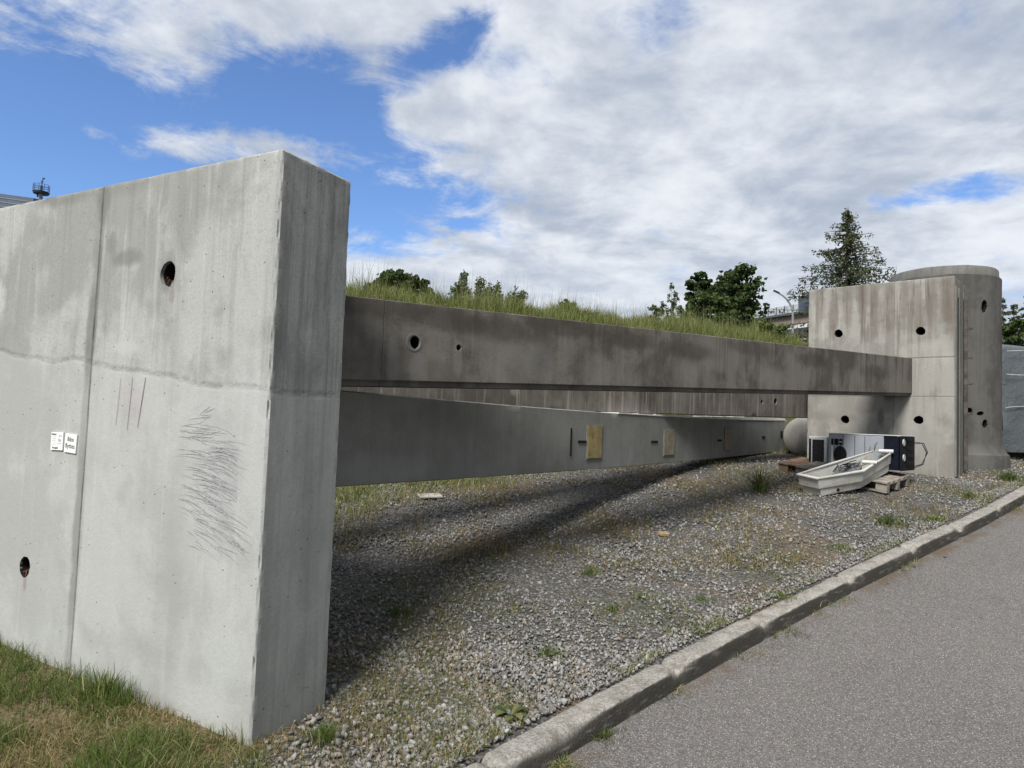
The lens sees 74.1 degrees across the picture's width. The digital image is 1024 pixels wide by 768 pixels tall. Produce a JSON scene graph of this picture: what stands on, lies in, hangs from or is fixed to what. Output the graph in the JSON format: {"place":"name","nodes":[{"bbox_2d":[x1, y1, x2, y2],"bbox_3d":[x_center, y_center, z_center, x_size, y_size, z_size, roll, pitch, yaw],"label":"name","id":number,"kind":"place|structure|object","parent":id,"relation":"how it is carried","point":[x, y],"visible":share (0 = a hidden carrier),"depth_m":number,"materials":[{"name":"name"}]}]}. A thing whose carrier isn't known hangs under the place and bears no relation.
{"place":"outdoors","nodes":[
{"label":"outdoors","id":0,"kind":"place"},
{"bbox_2d":[32,178,49,199],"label":"antenna mast","id":1,"kind":"object","parent":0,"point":[41,193],"visible":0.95,"depth_m":60.79,"materials":[{"name":"metal"}]},
{"bbox_2d":[0,303,1023,767],"bbox_3d":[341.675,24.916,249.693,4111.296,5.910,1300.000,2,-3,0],"label":"ground","id":2,"kind":"structure","parent":0,"point":[568,491],"depth_m":5.83,"materials":[{"name":"grey gravel"}]},
{"bbox_2d":[0,194,38,207],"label":"hall building","id":3,"kind":"structure","parent":2,"relation":"on","point":[6,200],"depth_m":54.18,"materials":[{"name":"metal"}]},
{"bbox_2d":[3,653,50,681],"bbox_3d":[-2.793,1.652,3.941,0.316,0.144,0.483,5,-4,-42],"label":"grass tuft","id":4,"kind":"object","parent":2,"relation":"on","point":[28,668],"visible":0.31,"depth_m":3.92,"materials":[{"name":"green plant"}]},
{"bbox_2d":[66,663,129,703],"bbox_3d":[-2.189,1.609,3.608,0.364,0.238,0.309,5,-4,-44],"label":"grass tuft","id":5,"kind":"object","parent":2,"relation":"on","point":[106,679],"visible":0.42,"depth_m":3.64,"materials":[{"name":"green plant"}]},
{"bbox_2d":[101,679,143,710],"bbox_3d":[-2.025,1.637,3.559,0.207,0.188,0.194,1,-3,20],"label":"grass tuft","id":6,"kind":"object","parent":2,"relation":"on","point":[121,696],"visible":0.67,"depth_m":3.56,"materials":[{"name":"green plant"}]},
{"bbox_2d":[0,631,278,767],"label":"lawn grass","id":7,"kind":"structure","parent":2,"relation":"on","point":[145,761],"depth_m":3.23,"materials":[{"name":"green plant"}]},
{"bbox_2d":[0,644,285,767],"bbox_3d":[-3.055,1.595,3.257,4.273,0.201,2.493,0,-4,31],"label":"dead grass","id":8,"kind":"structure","parent":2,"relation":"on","point":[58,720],"depth_m":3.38,"materials":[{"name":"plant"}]},
{"bbox_2d":[0,149,350,744],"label":"concrete wall","id":9,"kind":"structure","parent":2,"relation":"on","point":[171,344],"depth_m":3.65,"materials":[{"name":"concrete"}]},
{"bbox_2d":[50,432,64,449],"bbox_3d":[-2.761,0.347,4.115,0.124,0.108,0.009,-1,-4,28],"label":"sticker","id":10,"kind":"object","parent":9,"relation":"attached to","point":[57,440],"visible":1,"depth_m":4.11,"materials":[{"name":"white paper"}]},
{"bbox_2d":[64,433,77,453],"bbox_3d":[-2.636,0.355,4.049,0.118,0.111,0.009,3,-2,28],"label":"sticker","id":11,"kind":"object","parent":9,"relation":"attached to","point":[71,442],"visible":1,"depth_m":4.04,"materials":[{"name":"white paper"}]},
{"bbox_2d":[341,295,911,395],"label":"concrete beam","id":12,"kind":"structure","parent":9,"relation":"attached to","point":[392,344],"depth_m":5.62,"materials":[{"name":"grey concrete"}]},
{"bbox_2d":[183,723,244,748],"bbox_3d":[-1.416,1.668,3.196,0.318,0.132,0.203,5,-4,-39],"label":"grass tuft","id":13,"kind":"object","parent":2,"relation":"on","point":[223,738],"visible":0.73,"depth_m":3.21,"materials":[{"name":"green plant"}]},
{"bbox_2d":[296,716,354,750],"bbox_3d":[-0.917,1.703,3.340,0.358,0.095,0.354,2,-3,0],"label":"grass tuft","id":14,"kind":"object","parent":2,"relation":"on","point":[324,733],"visible":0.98,"depth_m":3.32,"materials":[{"name":"green plant"}]},
{"bbox_2d":[374,603,425,622],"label":"grass tuft","id":15,"kind":"object","parent":2,"relation":"on","point":[395,610],"visible":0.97,"depth_m":4.89,"materials":[{"name":"green plant"}]},
{"bbox_2d":[372,268,429,293],"bbox_3d":[-4.359,-3.263,25.995,2.363,2.423,2.814,2,-3,0],"label":"broadleaf tree","id":16,"kind":"object","parent":2,"relation":"on","point":[396,278],"visible":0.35,"depth_m":25.64,"materials":[{"name":"green plant"}]},
{"bbox_2d":[0,536,825,767],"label":"sparse grass","id":17,"kind":"structure","parent":2,"relation":"on","point":[261,741],"depth_m":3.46,"materials":[{"name":"green plant"}]},
{"bbox_2d":[418,285,433,295],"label":"broadleaf tree","id":18,"kind":"object","parent":2,"relation":"on","point":[424,290],"visible":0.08,"depth_m":27.97,"materials":[{"name":"green plant"}]},
{"bbox_2d":[418,493,442,498],"bbox_3d":[-0.941,1.283,7.779,0.260,0.020,0.220,1,0,-17],"label":"board","id":19,"kind":"object","parent":2,"relation":"on","point":[429,495],"visible":0.94,"depth_m":7.73,"materials":[{"name":"white wood"}]},
{"bbox_2d":[447,269,471,299],"bbox_3d":[-1.608,-2.715,21.128,0.779,1.737,0.795,4,-4,-35],"label":"sapling","id":20,"kind":"object","parent":2,"relation":"on","point":[463,275],"visible":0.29,"depth_m":21.08,"materials":[{"name":"green plant"}]},
{"bbox_2d":[472,276,496,298],"bbox_3d":[-0.894,-2.637,21.126,0.781,1.491,0.606,1,-3,22],"label":"sapling","id":21,"kind":"object","parent":2,"relation":"on","point":[480,280],"visible":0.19,"depth_m":21.14,"materials":[{"name":"green plant"}]},
{"bbox_2d":[491,280,504,300],"bbox_3d":[-0.506,-2.637,22.146,0.556,1.480,0.698,4,-4,-33],"label":"sapling","id":22,"kind":"object","parent":2,"relation":"on","point":[496,288],"visible":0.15,"depth_m":22.04,"materials":[{"name":"green plant"}]},
{"bbox_2d":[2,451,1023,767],"bbox_3d":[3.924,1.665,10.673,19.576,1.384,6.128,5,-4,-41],"label":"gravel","id":23,"kind":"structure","parent":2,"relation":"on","point":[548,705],"depth_m":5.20,"materials":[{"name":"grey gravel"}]},
{"bbox_2d":[491,704,526,720],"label":"broadleaf weed","id":24,"kind":"object","parent":23,"relation":"on","point":[518,707],"visible":0.99,"depth_m":3.59,"materials":[{"name":"green plant"}]},
{"bbox_2d":[506,285,527,303],"bbox_3d":[0.113,-2.399,20.171,0.680,1.126,0.567,4,-4,-29],"label":"sapling","id":25,"kind":"object","parent":2,"relation":"on","point":[521,294],"visible":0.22,"depth_m":20.11,"materials":[{"name":"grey plant"}]},
{"bbox_2d":[523,640,566,665],"bbox_3d":[0.224,1.724,4.390,0.358,0.084,0.388,1,-3,18],"label":"grass tuft","id":26,"kind":"object","parent":2,"relation":"on","point":[546,652],"visible":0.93,"depth_m":4.38,"materials":[{"name":"green plant"}]},
{"bbox_2d":[335,390,786,486],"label":"concrete beam","id":27,"kind":"structure","parent":2,"relation":"on","point":[385,439],"depth_m":6.11,"materials":[{"name":"grey concrete"}]},
{"bbox_2d":[341,387,807,417],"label":"concrete beam","id":28,"kind":"structure","parent":27,"relation":"on","point":[752,405],"depth_m":8.38,"materials":[{"name":"grey concrete"}]},
{"bbox_2d":[605,412,784,419],"bbox_3d":[3.206,0.513,10.741,0.308,0.115,7.010,0,-4,37],"label":"insulation sheet","id":29,"kind":"object","parent":27,"relation":"on","point":[734,418],"visible":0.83,"depth_m":10.39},
{"bbox_2d":[334,413,787,527],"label":"meadow grass","id":30,"kind":"structure","parent":2,"relation":"on","point":[344,493],"depth_m":7.93,"materials":[{"name":"green plant"}]},
{"bbox_2d":[566,565,605,574],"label":"grass tuft","id":31,"kind":"object","parent":2,"relation":"on","point":[590,572],"visible":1,"depth_m":5.78,"materials":[{"name":"green plant"}]},
{"bbox_2d":[594,602,621,613],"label":"grass tuft","id":32,"kind":"object","parent":2,"relation":"on","point":[611,609],"visible":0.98,"depth_m":5.07,"materials":[{"name":"green plant"}]},
{"bbox_2d":[631,591,648,599],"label":"grass tuft","id":33,"kind":"object","parent":2,"relation":"on","point":[640,598],"visible":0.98,"depth_m":5.33,"materials":[{"name":"green plant"}]},
{"bbox_2d":[647,304,662,319],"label":"shrub","id":34,"kind":"object","parent":2,"relation":"on","point":[656,309],"visible":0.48,"depth_m":30.11,"materials":[{"name":"green plant"}]},
{"bbox_2d":[658,531,668,536],"bbox_3d":[1.517,1.504,6.791,0.110,0.045,0.070,10,-1,-28],"label":"brick piece","id":35,"kind":"object","parent":2,"relation":"on","point":[662,533],"visible":1,"depth_m":6.76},
{"bbox_2d":[660,282,683,319],"bbox_3d":[7.871,-3.370,33.235,1.265,3.286,0.852,2,-3,0],"label":"sapling","id":36,"kind":"object","parent":2,"relation":"on","point":[673,304],"visible":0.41,"depth_m":33.15,"materials":[{"name":"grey plant"}]},
{"bbox_2d":[332,299,1023,572],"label":"sparse grass","id":37,"kind":"structure","parent":2,"relation":"on","point":[693,498],"depth_m":7.21,"materials":[{"name":"green plant"}]},
{"bbox_2d":[679,593,715,605],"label":"grass tuft","id":38,"kind":"object","parent":2,"relation":"on","point":[702,599],"visible":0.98,"depth_m":5.30,"materials":[{"name":"green plant"}]},
{"bbox_2d":[677,271,720,320],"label":"broadleaf tree","id":39,"kind":"object","parent":2,"relation":"on","point":[699,284],"visible":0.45,"depth_m":40.20,"materials":[{"name":"green plant"}]},
{"bbox_2d":[681,290,741,328],"bbox_3d":[8.862,-2.885,30.083,2.765,2.662,3.018,2,-3,0],"label":"broadleaf tree","id":40,"kind":"object","parent":2,"relation":"on","point":[707,301],"visible":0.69,"depth_m":29.58,"materials":[{"name":"green plant"}]},
{"bbox_2d":[710,262,769,328],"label":"broadleaf tree","id":41,"kind":"object","parent":2,"relation":"on","point":[729,283],"visible":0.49,"depth_m":41.69,"materials":[{"name":"green plant"}]},
{"bbox_2d":[721,465,780,493],"bbox_3d":[3.119,1.171,8.619,1.168,0.419,1.353,2,-3,0],"label":"grass tuft","id":42,"kind":"object","parent":2,"relation":"on","point":[759,487],"visible":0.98,"depth_m":8.59,"materials":[{"name":"green plant"}]},
{"bbox_2d":[758,321,790,335],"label":"shrub","id":43,"kind":"object","parent":2,"relation":"on","point":[764,324],"visible":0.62,"depth_m":23.94,"materials":[{"name":"green plant"}]},
{"bbox_2d":[752,295,808,345],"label":"brick building","id":44,"kind":"structure","parent":2,"relation":"on","point":[801,318],"depth_m":47.83,"materials":[{"name":"brick"}]},
{"bbox_2d":[794,324,808,338],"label":"window","id":45,"kind":"structure","parent":44,"relation":"in","point":[801,327],"depth_m":46.98,"materials":[{"name":"glass"}]},
{"bbox_2d":[773,290,793,333],"bbox_3d":[13.675,-1.295,34.146,1.110,6.938,0.180,2,-3,0],"label":"street lamp","id":46,"kind":"object","parent":2,"relation":"on","point":[792,320],"visible":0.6,"depth_m":34.24,"materials":[{"name":"metal"}]},
{"bbox_2d":[757,590,821,606],"bbox_3d":[2.228,1.687,5.407,0.501,0.062,0.394,-1,-4,44],"label":"grass tuft","id":47,"kind":"object","parent":2,"relation":"on","point":[781,596],"visible":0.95,"depth_m":5.43,"materials":[{"name":"green plant"}]},
{"bbox_2d":[783,418,806,455],"bbox_3d":[5.659,1.015,13.027,0.740,0.740,1.250,0,-3,28],"label":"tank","id":48,"kind":"object","parent":2,"relation":"on","point":[795,435],"visible":0.51,"depth_m":12.54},
{"bbox_2d":[778,457,874,485],"bbox_3d":[4.611,1.250,9.788,0.830,0.143,1.200,-1,5,-44],"label":"wooden pallet","id":49,"kind":"object","parent":2,"relation":"on","point":[787,465],"visible":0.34,"depth_m":9.92,"materials":[{"name":"brown wood"}]},
{"bbox_2d":[808,436,828,461],"bbox_3d":[4.650,1.010,10.147,0.423,0.445,0.267,5,-4,-44],"label":"appliance","id":50,"kind":"object","parent":49,"relation":"on","point":[818,448],"visible":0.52,"depth_m":9.99,"materials":[{"name":"paint"}]},
{"bbox_2d":[812,439,823,461],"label":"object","id":51,"kind":"structure","parent":50,"relation":"in","point":[817,445],"depth_m":10.00,"materials":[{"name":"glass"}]},
{"bbox_2d":[828,433,927,470],"bbox_3d":[5.103,0.941,9.440,0.627,0.474,1.141,5,-4,-44],"label":"equipment cabinet","id":52,"kind":"object","parent":49,"relation":"on","point":[843,445],"visible":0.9,"depth_m":9.26,"materials":[{"name":"metal"}]},
{"bbox_2d":[768,208,896,346],"bbox_3d":[13.304,-2.596,26.250,7.050,8.608,7.344,2,-3,0],"label":"conifer tree","id":53,"kind":"object","parent":2,"relation":"on","point":[847,250],"visible":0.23,"depth_m":26.23,"materials":[{"name":"green plant"}]},
{"bbox_2d":[815,542,865,555],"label":"grass tuft","id":54,"kind":"object","parent":2,"relation":"on","point":[841,546],"visible":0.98,"depth_m":6.59,"materials":[{"name":"green plant"}]},
{"bbox_2d":[795,461,910,492],"bbox_3d":[4.690,1.263,9.359,0.830,0.143,1.200,-2,7,-41],"label":"wooden pallet","id":55,"kind":"object","parent":2,"relation":"on","point":[886,482],"visible":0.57,"depth_m":8.99,"materials":[{"name":"brown wood"}]},
{"bbox_2d":[796,449,893,495],"bbox_3d":[4.415,1.139,8.759,1.547,0.300,0.503,-11,10,-27],"label":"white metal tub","id":56,"kind":"object","parent":55,"relation":"on","point":[822,480],"visible":0.97,"depth_m":8.60,"materials":[{"name":"metal"}]},
{"bbox_2d":[832,462,861,474],"bbox_3d":[4.358,1.179,8.803,0.709,0.167,0.336,-11,10,-27],"label":"metal scrap","id":57,"kind":"object","parent":56,"relation":"in","point":[852,468],"visible":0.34,"depth_m":8.79,"materials":[{"name":"grey metal"}]},
{"bbox_2d":[833,460,860,471],"bbox_3d":[4.360,1.073,8.784,0.454,0.142,0.137,-11,10,-27],"label":"tangled cable","id":58,"kind":"object","parent":56,"relation":"in","point":[848,464],"visible":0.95,"depth_m":8.76,"materials":[{"name":"black plastic"}]},
{"bbox_2d":[864,513,909,526],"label":"grass tuft","id":59,"kind":"object","parent":2,"relation":"on","point":[890,522],"visible":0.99,"depth_m":7.44,"materials":[{"name":"green plant"}]},
{"bbox_2d":[807,276,972,478],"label":"concrete block","id":60,"kind":"structure","parent":2,"relation":"on","point":[922,324],"depth_m":10.37,"materials":[{"name":"concrete"}]},
{"bbox_2d":[922,514,948,521],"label":"grass tuft","id":61,"kind":"object","parent":2,"relation":"on","point":[934,518],"visible":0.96,"depth_m":7.62,"materials":[{"name":"green plant"}]},
{"bbox_2d":[890,265,1010,469],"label":"concrete tower","id":62,"kind":"structure","parent":2,"relation":"on","point":[983,293],"depth_m":11.19,"materials":[{"name":"grey concrete"}]},
{"bbox_2d":[956,492,982,498],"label":"grass tuft","id":63,"kind":"object","parent":2,"relation":"on","point":[966,494],"visible":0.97,"depth_m":8.63,"materials":[{"name":"green plant"}]},
{"bbox_2d":[993,469,1023,481],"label":"grass tuft","id":64,"kind":"object","parent":2,"relation":"on","point":[1009,476],"visible":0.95,"depth_m":9.75,"materials":[{"name":"green plant"}]},
{"bbox_2d":[1002,297,1016,343],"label":"conifer tree","id":65,"kind":"object","parent":2,"relation":"on","point":[1004,313],"visible":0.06,"depth_m":64.44,"materials":[{"name":"green plant"}]},
{"bbox_2d":[1002,344,1023,457],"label":"covered stack","id":66,"kind":"object","parent":2,"relation":"on","point":[1013,399],"visible":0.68,"depth_m":13.26,"materials":[{"name":"plastic"}]},
{"bbox_2d":[1002,319,1023,346],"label":"broadleaf tree","id":67,"kind":"object","parent":2,"relation":"on","point":[1011,328],"visible":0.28,"depth_m":34.12,"materials":[{"name":"green plant"}]},
{"bbox_2d":[1002,304,1023,344],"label":"conifer tree","id":68,"kind":"object","parent":2,"relation":"on","point":[1012,308],"visible":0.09,"depth_m":60.48,"materials":[{"name":"green plant"}]},
{"bbox_2d":[1017,296,1023,331],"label":"conifer tree","id":69,"kind":"object","parent":2,"relation":"on","point":[1022,314],"visible":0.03,"depth_m":63.20,"materials":[{"name":"green plant"}]},
{"bbox_2d":[0,0,1023,323],"label":"sky","id":70,"kind":"structure","parent":0,"point":[623,150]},
{"bbox_2d":[345,275,806,346],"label":"bank grass","id":71,"kind":"structure","parent":0,"point":[585,317],"depth_m":17.23,"materials":[{"name":"green plant"}]},
{"bbox_2d":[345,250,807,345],"bbox_3d":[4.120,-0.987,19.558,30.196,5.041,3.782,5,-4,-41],"label":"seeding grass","id":72,"kind":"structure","parent":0,"point":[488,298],"depth_m":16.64,"materials":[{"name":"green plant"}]},
{"bbox_2d":[550,504,1023,767],"bbox_3d":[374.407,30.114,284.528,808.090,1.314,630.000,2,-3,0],"label":"road","id":73,"kind":"structure","parent":0,"point":[927,671],"depth_m":4.31,"materials":[{"name":"grey asphalt"}]},
{"bbox_2d":[586,725,624,750],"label":"grass tuft","id":74,"kind":"object","parent":73,"relation":"on","point":[603,733],"visible":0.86,"depth_m":3.63,"materials":[{"name":"green plant"}]},
{"bbox_2d":[677,683,705,696],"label":"grass tuft","id":75,"kind":"object","parent":73,"relation":"on","point":[679,689],"visible":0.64,"depth_m":4.20,"materials":[{"name":"plant"}]},
{"bbox_2d":[411,478,1023,767],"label":"kerbside weeds","id":76,"kind":"object","parent":73,"relation":"on","point":[559,763],"visible":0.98,"depth_m":4.62,"materials":[{"name":"green plant"}]},
{"bbox_2d":[464,486,1023,767],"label":"kerb","id":77,"kind":"structure","parent":73,"relation":"on","point":[547,742],"depth_m":4.46,"materials":[{"name":"grey concrete"}]},
{"bbox_2d":[745,648,779,661],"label":"grass tuft","id":78,"kind":"object","parent":73,"relation":"on","point":[760,653],"visible":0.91,"depth_m":4.73,"materials":[{"name":"green plant"}]},
{"bbox_2d":[576,514,1020,767],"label":"grit","id":79,"kind":"object","parent":73,"relation":"on","point":[765,656],"visible":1,"depth_m":4.63,"materials":[{"name":"gravel"}]}
]}

